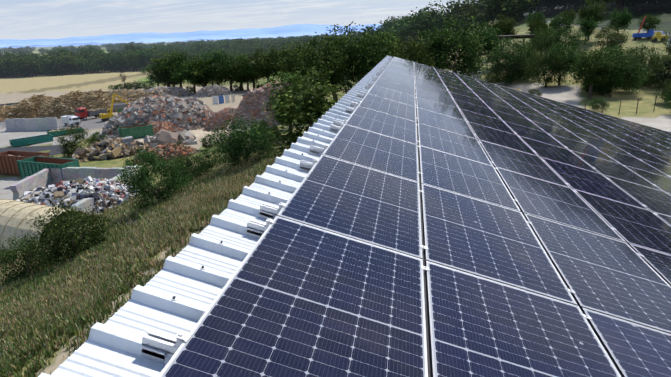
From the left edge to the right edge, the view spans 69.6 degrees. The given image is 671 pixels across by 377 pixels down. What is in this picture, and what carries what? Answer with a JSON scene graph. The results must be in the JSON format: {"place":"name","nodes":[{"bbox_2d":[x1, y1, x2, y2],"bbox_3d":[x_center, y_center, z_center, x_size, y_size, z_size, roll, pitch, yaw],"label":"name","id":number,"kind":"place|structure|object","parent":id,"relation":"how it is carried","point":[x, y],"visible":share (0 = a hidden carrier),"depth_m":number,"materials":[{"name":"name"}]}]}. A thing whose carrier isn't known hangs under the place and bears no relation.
{"place":"outdoors","nodes":[
{"label":"outdoors","id":0,"kind":"place"},
{"bbox_2d":[0,35,314,47],"bbox_3d":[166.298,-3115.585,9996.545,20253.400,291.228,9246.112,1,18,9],"label":"hills","id":1,"kind":"structure","parent":0,"point":[77,44],"depth_m":9506.86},
{"bbox_2d":[0,24,380,46],"bbox_3d":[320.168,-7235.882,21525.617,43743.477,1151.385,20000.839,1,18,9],"label":"mountains","id":2,"kind":"structure","parent":0,"point":[293,30],"depth_m":20719.81,"materials":[{"name":"blue"}]},
{"bbox_2d":[0,0,475,39],"label":"sky","id":3,"kind":"structure","parent":0,"point":[19,19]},
{"bbox_2d":[0,2,670,376],"bbox_3d":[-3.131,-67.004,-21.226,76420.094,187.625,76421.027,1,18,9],"label":"terrain","id":4,"kind":"structure","parent":0,"point":[20,88],"depth_m":89.43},
{"bbox_2d":[0,103,18,120],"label":"wood heap","id":5,"kind":"object","parent":4,"relation":"on","point":[4,112],"visible":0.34,"depth_m":124.43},
{"bbox_2d":[1,56,23,76],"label":"tree","id":6,"kind":"object","parent":4,"relation":"on","point":[6,62],"visible":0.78,"depth_m":322.74,"materials":[{"name":"green plant"}]},
{"bbox_2d":[0,150,48,174],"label":"brown container","id":7,"kind":"object","parent":4,"relation":"on","point":[8,161],"visible":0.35,"depth_m":65.52,"materials":[{"name":"metal"}]},
{"bbox_2d":[0,230,53,287],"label":"bush","id":8,"kind":"object","parent":4,"relation":"on","point":[10,256],"visible":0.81,"depth_m":27.44,"materials":[{"name":"green plant"}]},
{"bbox_2d":[17,57,42,76],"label":"tree","id":9,"kind":"object","parent":4,"relation":"on","point":[30,62],"visible":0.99,"depth_m":322.29,"materials":[{"name":"green plant"}]},
{"bbox_2d":[9,134,53,146],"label":"green skip","id":10,"kind":"object","parent":4,"relation":"on","point":[30,140],"visible":0.98,"depth_m":88.46,"materials":[{"name":"paint"}]},
{"bbox_2d":[7,93,55,118],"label":"wood heap","id":11,"kind":"object","parent":4,"relation":"on","point":[29,107],"visible":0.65,"depth_m":125.80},
{"bbox_2d":[0,145,68,155],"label":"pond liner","id":12,"kind":"object","parent":4,"relation":"on","point":[53,149],"visible":0.33,"depth_m":83.21,"materials":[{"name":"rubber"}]},
{"bbox_2d":[0,199,89,250],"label":"storage tent","id":13,"kind":"object","parent":4,"relation":"on","point":[14,214],"visible":0.59,"depth_m":39.72,"materials":[{"name":"fabric"}]},
{"bbox_2d":[17,156,79,180],"bbox_3d":[-35.507,-2.124,60.143,7.914,2.930,2.600,5,19,22],"label":"green skip","id":14,"kind":"object","parent":4,"relation":"on","point":[27,167],"visible":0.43,"depth_m":59.81,"materials":[{"name":"paint"}]},
{"bbox_2d":[46,56,67,74],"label":"tree","id":15,"kind":"object","parent":4,"relation":"on","point":[56,62],"visible":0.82,"depth_m":324.17,"materials":[{"name":"green plant"}]},
{"bbox_2d":[46,126,82,136],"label":"green skip","id":16,"kind":"object","parent":4,"relation":"on","point":[56,132],"visible":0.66,"depth_m":95.68,"materials":[{"name":"paint"}]},
{"bbox_2d":[19,195,114,270],"bbox_3d":[-15.331,2.360,27.659,5.204,3.798,5.681,-16,22,-36],"label":"bush","id":17,"kind":"object","parent":4,"relation":"on","point":[65,230],"visible":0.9,"depth_m":26.62,"materials":[{"name":"green plant"}]},
{"bbox_2d":[57,55,78,74],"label":"poplar tree","id":18,"kind":"object","parent":4,"relation":"on","point":[70,64],"visible":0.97,"depth_m":328.42,"materials":[{"name":"green plant"}]},
{"bbox_2d":[60,115,80,126],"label":"white truck","id":19,"kind":"object","parent":4,"relation":"on","point":[71,120],"visible":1,"depth_m":106.93,"materials":[{"name":"paint"}]},
{"bbox_2d":[4,117,141,222],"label":"concrete bay walls","id":20,"kind":"structure","parent":4,"relation":"on","point":[43,178],"depth_m":56.80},
{"bbox_2d":[14,176,135,229],"bbox_3d":[-25.328,1.057,46.746,15.317,4.181,8.489,-12,20,-28],"label":"scrap pile","id":21,"kind":"object","parent":4,"relation":"on","point":[79,189],"visible":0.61,"depth_m":45.41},
{"bbox_2d":[55,126,94,157],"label":"bush","id":22,"kind":"object","parent":4,"relation":"on","point":[75,138],"visible":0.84,"depth_m":74.50,"materials":[{"name":"green plant"}]},
{"bbox_2d":[32,88,131,118],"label":"wood heap","id":23,"kind":"object","parent":4,"relation":"on","point":[69,103],"visible":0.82,"depth_m":123.83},
{"bbox_2d":[75,107,106,119],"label":"red truck","id":24,"kind":"object","parent":4,"relation":"on","point":[81,113],"visible":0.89,"depth_m":115.56,"materials":[{"name":"paint"}]},
{"bbox_2d":[72,136,151,162],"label":"debris heap","id":25,"kind":"object","parent":4,"relation":"on","point":[108,149],"visible":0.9,"depth_m":72.52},
{"bbox_2d":[104,53,119,71],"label":"tree","id":26,"kind":"object","parent":4,"relation":"on","point":[108,58],"visible":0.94,"depth_m":330.70,"materials":[{"name":"green plant"}]},
{"bbox_2d":[99,93,127,121],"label":"excavator","id":27,"kind":"object","parent":4,"relation":"on","point":[105,117],"visible":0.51,"depth_m":111.25,"materials":[{"name":"paint"}]},
{"bbox_2d":[123,51,140,70],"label":"poplar tree","id":28,"kind":"object","parent":4,"relation":"on","point":[132,59],"visible":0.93,"depth_m":332.10,"materials":[{"name":"green plant"}]},
{"bbox_2d":[110,88,156,101],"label":"wood heap","id":29,"kind":"object","parent":4,"relation":"on","point":[133,95],"visible":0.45,"depth_m":147.46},
{"bbox_2d":[118,123,153,138],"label":"dumpster","id":30,"kind":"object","parent":4,"relation":"on","point":[138,131],"depth_m":87.68,"materials":[{"name":"paint"}]},
{"bbox_2d":[120,148,161,179],"bbox_3d":[-22.925,-3.009,58.212,5.903,4.308,6.445,-6,18,-13],"label":"bush","id":31,"kind":"object","parent":4,"relation":"on","point":[149,157],"visible":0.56,"depth_m":58.24,"materials":[{"name":"green plant"}]},
{"bbox_2d":[135,49,155,66],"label":"tree","id":32,"kind":"object","parent":4,"relation":"on","point":[141,55],"visible":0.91,"depth_m":332.30,"materials":[{"name":"green plant"}]},
{"bbox_2d":[0,131,295,376],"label":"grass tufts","id":33,"kind":"object","parent":4,"relation":"on","point":[41,310],"visible":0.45,"depth_m":23.28,"materials":[{"name":"plant"}]},
{"bbox_2d":[139,64,163,86],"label":"oak tree","id":34,"kind":"object","parent":4,"relation":"on","point":[156,80],"visible":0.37,"depth_m":178.61,"materials":[{"name":"green plant"}]},
{"bbox_2d":[97,93,214,140],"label":"rubble heap","id":35,"kind":"object","parent":4,"relation":"on","point":[191,113],"visible":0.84,"depth_m":92.79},
{"bbox_2d":[115,152,202,210],"bbox_3d":[-12.891,-0.683,35.460,6.239,4.171,5.714,-7,18,-14],"label":"bush","id":36,"kind":"object","parent":4,"relation":"on","point":[139,186],"visible":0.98,"depth_m":34.69,"materials":[{"name":"green plant"}]},
{"bbox_2d":[145,121,184,134],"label":"brick heap","id":37,"kind":"object","parent":4,"relation":"on","point":[158,126],"visible":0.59,"depth_m":90.80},
{"bbox_2d":[146,52,184,86],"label":"poplar tree","id":38,"kind":"object","parent":4,"relation":"on","point":[154,68],"visible":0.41,"depth_m":168.67,"materials":[{"name":"green plant"}]},
{"bbox_2d":[132,142,200,163],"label":"rubble heap","id":39,"kind":"object","parent":4,"relation":"on","point":[167,148],"visible":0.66,"depth_m":69.92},
{"bbox_2d":[143,86,195,96],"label":"rubble heap","id":40,"kind":"object","parent":4,"relation":"on","point":[173,91],"visible":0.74,"depth_m":154.35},
{"bbox_2d":[143,129,197,146],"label":"slabs by track","id":41,"kind":"structure","parent":4,"relation":"on","point":[164,136],"depth_m":79.33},
{"bbox_2d":[153,48,197,87],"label":"oak tree","id":42,"kind":"object","parent":4,"relation":"on","point":[171,62],"visible":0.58,"depth_m":162.95,"materials":[{"name":"green plant"}]},
{"bbox_2d":[170,59,207,93],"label":"oak tree","id":43,"kind":"object","parent":4,"relation":"on","point":[183,75],"visible":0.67,"depth_m":156.55,"materials":[{"name":"green plant"}]},
{"bbox_2d":[170,151,215,184],"bbox_3d":[-11.804,-1.771,40.222,4.482,2.996,4.105,8,20,30],"label":"bush","id":44,"kind":"object","parent":4,"relation":"on","point":[192,169],"visible":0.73,"depth_m":40.14,"materials":[{"name":"green plant"}]},
{"bbox_2d":[182,54,215,87],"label":"poplar tree","id":45,"kind":"object","parent":4,"relation":"on","point":[197,77],"visible":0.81,"depth_m":156.10,"materials":[{"name":"green plant"}]},
{"bbox_2d":[196,147,224,171],"bbox_3d":[-11.343,-2.540,43.798,3.114,2.291,3.009,-7,18,-14],"label":"bush","id":46,"kind":"object","parent":4,"relation":"on","point":[209,154],"visible":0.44,"depth_m":43.67,"materials":[{"name":"green plant"}]},
{"bbox_2d":[190,48,235,84],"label":"oak tree","id":47,"kind":"object","parent":4,"relation":"on","point":[218,60],"visible":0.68,"depth_m":155.83,"materials":[{"name":"green plant"}]},
{"bbox_2d":[194,85,232,97],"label":"rubble pile","id":48,"kind":"object","parent":4,"relation":"on","point":[213,90],"visible":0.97,"depth_m":149.94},
{"bbox_2d":[204,107,236,130],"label":"rubble heap","id":49,"kind":"object","parent":4,"relation":"on","point":[216,118],"visible":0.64,"depth_m":92.17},
{"bbox_2d":[212,94,234,103],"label":"portable toilets","id":50,"kind":"object","parent":4,"relation":"on","point":[221,99],"visible":0.91,"depth_m":130.18,"materials":[{"name":"paint"}]},
{"bbox_2d":[209,60,250,91],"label":"oak tree","id":51,"kind":"object","parent":4,"relation":"on","point":[220,78],"visible":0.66,"depth_m":155.40,"materials":[{"name":"green plant"}]},
{"bbox_2d":[226,53,254,90],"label":"poplar tree","id":52,"kind":"object","parent":4,"relation":"on","point":[241,58],"visible":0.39,"depth_m":157.21,"materials":[{"name":"green plant"}]},
{"bbox_2d":[203,111,281,171],"bbox_3d":[-7.605,-3.987,39.065,6.550,4.781,7.152,-13,20,-30],"label":"bush","id":53,"kind":"object","parent":4,"relation":"on","point":[241,142],"visible":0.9,"depth_m":37.69,"materials":[{"name":"green plant"}]},
{"bbox_2d":[230,67,260,90],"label":"oak tree","id":54,"kind":"object","parent":4,"relation":"on","point":[242,79],"visible":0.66,"depth_m":157.09,"materials":[{"name":"green plant"}]},
{"bbox_2d":[230,57,266,88],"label":"oak tree","id":55,"kind":"object","parent":4,"relation":"on","point":[247,66],"visible":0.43,"depth_m":155.47,"materials":[{"name":"green plant"}]},
{"bbox_2d":[246,44,283,81],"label":"oak tree","id":56,"kind":"object","parent":4,"relation":"on","point":[259,57],"visible":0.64,"depth_m":153.85,"materials":[{"name":"green plant"}]},
{"bbox_2d":[253,49,293,81],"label":"oak tree","id":57,"kind":"object","parent":4,"relation":"on","point":[269,68],"visible":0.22,"depth_m":154.02,"materials":[{"name":"green plant"}]},
{"bbox_2d":[227,81,327,129],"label":"scrap pile","id":58,"kind":"object","parent":4,"relation":"on","point":[251,103],"visible":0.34,"depth_m":67.98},
{"bbox_2d":[262,71,313,133],"bbox_3d":[-4.486,-8.113,47.672,5.622,6.943,5.806,-5,18,-9],"label":"poplar tree","id":59,"kind":"object","parent":4,"relation":"on","point":[289,79],"visible":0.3,"depth_m":47.01,"materials":[{"name":"green plant"}]},
{"bbox_2d":[273,41,305,77],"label":"poplar tree","id":60,"kind":"object","parent":4,"relation":"on","point":[286,50],"visible":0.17,"depth_m":153.98,"materials":[{"name":"green plant"}]},
{"bbox_2d":[270,40,322,90],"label":"oak tree","id":61,"kind":"object","parent":4,"relation":"on","point":[287,64],"visible":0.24,"depth_m":80.83,"materials":[{"name":"green plant"}]},
{"bbox_2d":[256,61,347,157],"bbox_3d":[-1.296,-3.793,29.726,6.622,7.925,6.639,-15,22,-36],"label":"poplar tree","id":62,"kind":"object","parent":4,"relation":"on","point":[316,106],"visible":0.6,"depth_m":28.84,"materials":[{"name":"green plant"}]},
{"bbox_2d":[287,35,352,98],"bbox_3d":[-1.829,-14.058,60.199,8.318,10.282,8.077,-6,18,-11],"label":"oak tree","id":63,"kind":"object","parent":4,"relation":"on","point":[332,60],"visible":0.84,"depth_m":59.31,"materials":[{"name":"green plant"}]},
{"bbox_2d":[315,24,355,100],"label":"poplar tree","id":64,"kind":"object","parent":4,"relation":"on","point":[339,39],"visible":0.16,"depth_m":66.27,"materials":[{"name":"green plant"}]},
{"bbox_2d":[329,21,397,92],"bbox_3d":[2.955,-16.250,63.884,10.056,11.195,9.810,8,20,30],"label":"oak tree","id":65,"kind":"object","parent":4,"relation":"on","point":[361,68],"visible":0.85,"depth_m":61.61,"materials":[{"name":"green plant"}]},
{"bbox_2d":[356,30,399,82],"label":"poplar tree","id":66,"kind":"object","parent":4,"relation":"on","point":[389,52],"visible":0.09,"depth_m":67.95,"materials":[{"name":"green plant"}]},
{"bbox_2d":[368,18,398,38],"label":"tree","id":67,"kind":"object","parent":4,"relation":"on","point":[383,26],"visible":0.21,"depth_m":288.68,"materials":[{"name":"green plant"}]},
{"bbox_2d":[375,29,409,60],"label":"oak tree","id":68,"kind":"object","parent":4,"relation":"on","point":[393,33],"visible":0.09,"depth_m":74.94,"materials":[{"name":"green plant"}]},
{"bbox_2d":[385,32,440,67],"bbox_3d":[9.124,-14.304,59.487,7.385,9.488,7.594,-2,18,0],"label":"oak tree","id":69,"kind":"object","parent":4,"relation":"on","point":[414,54],"visible":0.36,"depth_m":58.52,"materials":[{"name":"green plant"}]},
{"bbox_2d":[387,6,440,42],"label":"tree","id":70,"kind":"object","parent":4,"relation":"on","point":[410,30],"visible":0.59,"depth_m":219.32,"materials":[{"name":"green plant"}]},
{"bbox_2d":[408,9,442,45],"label":"tree","id":71,"kind":"object","parent":4,"relation":"on","point":[425,21],"visible":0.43,"depth_m":213.67,"materials":[{"name":"green plant"}]},
{"bbox_2d":[400,25,460,70],"bbox_3d":[12.619,-17.161,66.653,9.232,10.278,9.007,10,21,34],"label":"oak tree","id":72,"kind":"object","parent":4,"relation":"on","point":[420,34],"visible":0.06,"depth_m":64.82,"materials":[{"name":"green plant"}]},
{"bbox_2d":[424,0,476,35],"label":"tree","id":73,"kind":"object","parent":4,"relation":"on","point":[449,7],"visible":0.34,"depth_m":213.07,"materials":[{"name":"green plant"}]},
{"bbox_2d":[433,12,471,36],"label":"tree","id":74,"kind":"object","parent":4,"relation":"on","point":[445,18],"visible":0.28,"depth_m":207.45,"materials":[{"name":"green plant"}]},
{"bbox_2d":[420,15,492,78],"bbox_3d":[15.212,-16.650,62.591,10.286,11.451,10.035,-17,23,-39],"label":"oak tree","id":75,"kind":"object","parent":4,"relation":"on","point":[467,47],"visible":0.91,"depth_m":61.10,"materials":[{"name":"green plant"}]},
{"bbox_2d":[446,0,493,34],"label":"tree","id":76,"kind":"object","parent":4,"relation":"on","point":[469,6],"visible":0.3,"depth_m":207.65,"materials":[{"name":"green plant"}]},
{"bbox_2d":[450,6,495,33],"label":"tree","id":77,"kind":"object","parent":4,"relation":"on","point":[468,15],"visible":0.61,"depth_m":196.98,"materials":[{"name":"green plant"}]},
{"bbox_2d":[458,19,503,70],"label":"oak tree","id":78,"kind":"object","parent":4,"relation":"on","point":[487,47],"visible":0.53,"depth_m":76.54,"materials":[{"name":"green plant"}]},
{"bbox_2d":[483,14,519,48],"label":"oak tree","id":79,"kind":"object","parent":4,"relation":"on","point":[506,27],"visible":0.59,"depth_m":93.21,"materials":[{"name":"green plant"}]},
{"bbox_2d":[469,0,540,25],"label":"tree","id":80,"kind":"object","parent":4,"relation":"on","point":[501,5],"visible":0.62,"depth_m":181.55,"materials":[{"name":"green plant"}]},
{"bbox_2d":[484,0,536,21],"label":"tree","id":81,"kind":"object","parent":4,"relation":"on","point":[520,9],"visible":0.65,"depth_m":180.75,"materials":[{"name":"green plant"}]},
{"bbox_2d":[489,34,535,60],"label":"timber shelter","id":82,"kind":"object","parent":4,"relation":"on","point":[517,36],"visible":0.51,"depth_m":83.64,"materials":[{"name":"wood"}]},
{"bbox_2d":[484,35,542,83],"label":"bush","id":83,"kind":"object","parent":4,"relation":"on","point":[509,76],"visible":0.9,"depth_m":70.06,"materials":[{"name":"green plant"}]},
{"bbox_2d":[497,43,545,77],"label":"oak tree","id":84,"kind":"object","parent":4,"relation":"on","point":[527,61],"visible":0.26,"depth_m":72.30,"materials":[{"name":"green plant"}]},
{"bbox_2d":[522,12,546,26],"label":"oak tree","id":85,"kind":"object","parent":4,"relation":"on","point":[537,15],"visible":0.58,"depth_m":113.70,"materials":[{"name":"green plant"}]},
{"bbox_2d":[525,17,548,33],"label":"oak tree","id":86,"kind":"object","parent":4,"relation":"on","point":[533,24],"visible":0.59,"depth_m":93.94,"materials":[{"name":"green plant"}]},
{"bbox_2d":[524,29,559,65],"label":"oak tree","id":87,"kind":"object","parent":4,"relation":"on","point":[543,43],"visible":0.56,"depth_m":76.86,"materials":[{"name":"green plant"}]},
{"bbox_2d":[522,48,569,87],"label":"bush","id":88,"kind":"object","parent":4,"relation":"on","point":[555,65],"visible":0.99,"depth_m":65.26,"materials":[{"name":"green plant"}]},
{"bbox_2d":[535,42,581,84],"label":"oak tree","id":89,"kind":"object","parent":4,"relation":"on","point":[570,54],"visible":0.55,"depth_m":65.34,"materials":[{"name":"green plant"}]},
{"bbox_2d":[546,13,575,40],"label":"oak tree","id":90,"kind":"object","parent":4,"relation":"on","point":[554,22],"visible":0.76,"depth_m":88.08,"materials":[{"name":"green plant"}]},
{"bbox_2d":[537,0,584,14],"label":"tree","id":91,"kind":"object","parent":4,"relation":"on","point":[547,3],"visible":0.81,"depth_m":192.23,"materials":[{"name":"green plant"}]},
{"bbox_2d":[547,25,591,53],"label":"tree","id":92,"kind":"object","parent":4,"relation":"on","point":[574,39],"visible":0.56,"depth_m":80.31,"materials":[{"name":"green plant"}]},
{"bbox_2d":[574,16,599,43],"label":"oak tree","id":93,"kind":"object","parent":4,"relation":"on","point":[585,28],"visible":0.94,"depth_m":86.90,"materials":[{"name":"green plant"}]},
{"bbox_2d":[574,0,611,39],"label":"oak tree","id":94,"kind":"object","parent":4,"relation":"on","point":[593,9],"visible":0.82,"depth_m":89.47,"materials":[{"name":"green plant"}]},
{"bbox_2d":[567,45,622,98],"bbox_3d":[30.259,-13.693,57.288,6.077,6.386,6.249,-8,18,-16],"label":"oak tree","id":95,"kind":"object","parent":4,"relation":"on","point":[590,64],"visible":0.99,"depth_m":56.30,"materials":[{"name":"green plant"}]},
{"bbox_2d":[589,97,609,110],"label":"bush","id":96,"kind":"object","parent":4,"relation":"on","point":[596,101],"visible":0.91,"depth_m":49.83,"materials":[{"name":"green plant"}]},
{"bbox_2d":[590,25,630,49],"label":"bush","id":97,"kind":"object","parent":4,"relation":"on","point":[615,34],"visible":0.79,"depth_m":80.07,"materials":[{"name":"green plant"}]},
{"bbox_2d":[602,69,623,96],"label":"oak tree","id":98,"kind":"object","parent":4,"relation":"on","point":[613,77],"visible":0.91,"depth_m":57.20,"materials":[{"name":"green plant"}]},
{"bbox_2d":[573,41,658,93],"bbox_3d":[34.208,-14.981,59.867,9.511,6.425,9.841,2,18,14],"label":"bush","id":99,"kind":"object","parent":4,"relation":"on","point":[629,73],"visible":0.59,"depth_m":57.61,"materials":[{"name":"green plant"}]},
{"bbox_2d":[590,0,646,13],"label":"tree","id":100,"kind":"object","parent":4,"relation":"on","point":[626,2],"visible":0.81,"depth_m":164.66,"materials":[{"name":"green plant"}]},
{"bbox_2d":[606,7,634,32],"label":"oak tree","id":101,"kind":"object","parent":4,"relation":"on","point":[624,18],"visible":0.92,"depth_m":88.20,"materials":[{"name":"green plant"}]},
{"bbox_2d":[632,16,654,38],"bbox_3d":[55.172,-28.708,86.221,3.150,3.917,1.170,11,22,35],"label":"crane truck","id":102,"kind":"object","parent":4,"relation":"on","point":[649,34],"visible":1,"depth_m":86.11,"materials":[{"name":"paint"}]},
{"bbox_2d":[626,44,665,78],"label":"tree","id":103,"kind":"object","parent":4,"relation":"on","point":[638,51],"visible":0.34,"depth_m":64.12,"materials":[{"name":"green plant"}]},
{"bbox_2d":[637,14,661,37],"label":"oak tree","id":104,"kind":"object","parent":4,"relation":"on","point":[651,20],"visible":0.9,"depth_m":86.69,"materials":[{"name":"green plant"}]},
{"bbox_2d":[636,67,663,86],"bbox_3d":[40.409,-14.414,61.518,4.459,2.981,4.084,10,21,33],"label":"bush","id":105,"kind":"object","parent":4,"relation":"on","point":[655,75],"visible":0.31,"depth_m":61.20,"materials":[{"name":"green plant"}]},
{"bbox_2d":[639,54,670,88],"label":"tree","id":106,"kind":"object","parent":4,"relation":"on","point":[655,66],"visible":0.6,"depth_m":59.72,"materials":[{"name":"green plant"}]},
{"bbox_2d":[654,79,670,104],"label":"bush","id":107,"kind":"object","parent":4,"relation":"on","point":[667,90],"visible":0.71,"depth_m":51.62,"materials":[{"name":"green plant"}]},
{"bbox_2d":[654,30,670,65],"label":"tree","id":108,"kind":"object","parent":4,"relation":"on","point":[668,49],"visible":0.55,"depth_m":62.91,"materials":[{"name":"green plant"}]},
{"bbox_2d":[657,59,670,101],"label":"tree","id":109,"kind":"object","parent":4,"relation":"on","point":[666,64],"visible":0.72,"depth_m":53.12,"materials":[{"name":"green plant"}]},
{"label":"shed walls","id":110,"kind":"object","parent":4,"relation":"on","visible":0},
{"bbox_2d":[38,56,390,376],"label":"roof sheet","id":111,"kind":"object","parent":110,"relation":"on","point":[112,346],"visible":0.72,"depth_m":2.61,"materials":[{"name":"paint"}]},
{"bbox_2d":[141,57,670,363],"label":"panel mounting","id":112,"kind":"object","parent":111,"relation":"on","point":[156,347],"visible":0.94,"depth_m":3.22,"materials":[{"name":"silver metal"}]},
{"bbox_2d":[157,57,670,376],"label":"solar panels","id":113,"kind":"object","parent":112,"relation":"on","point":[330,277],"visible":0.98,"depth_m":3.58,"materials":[{"name":"blue glass"}]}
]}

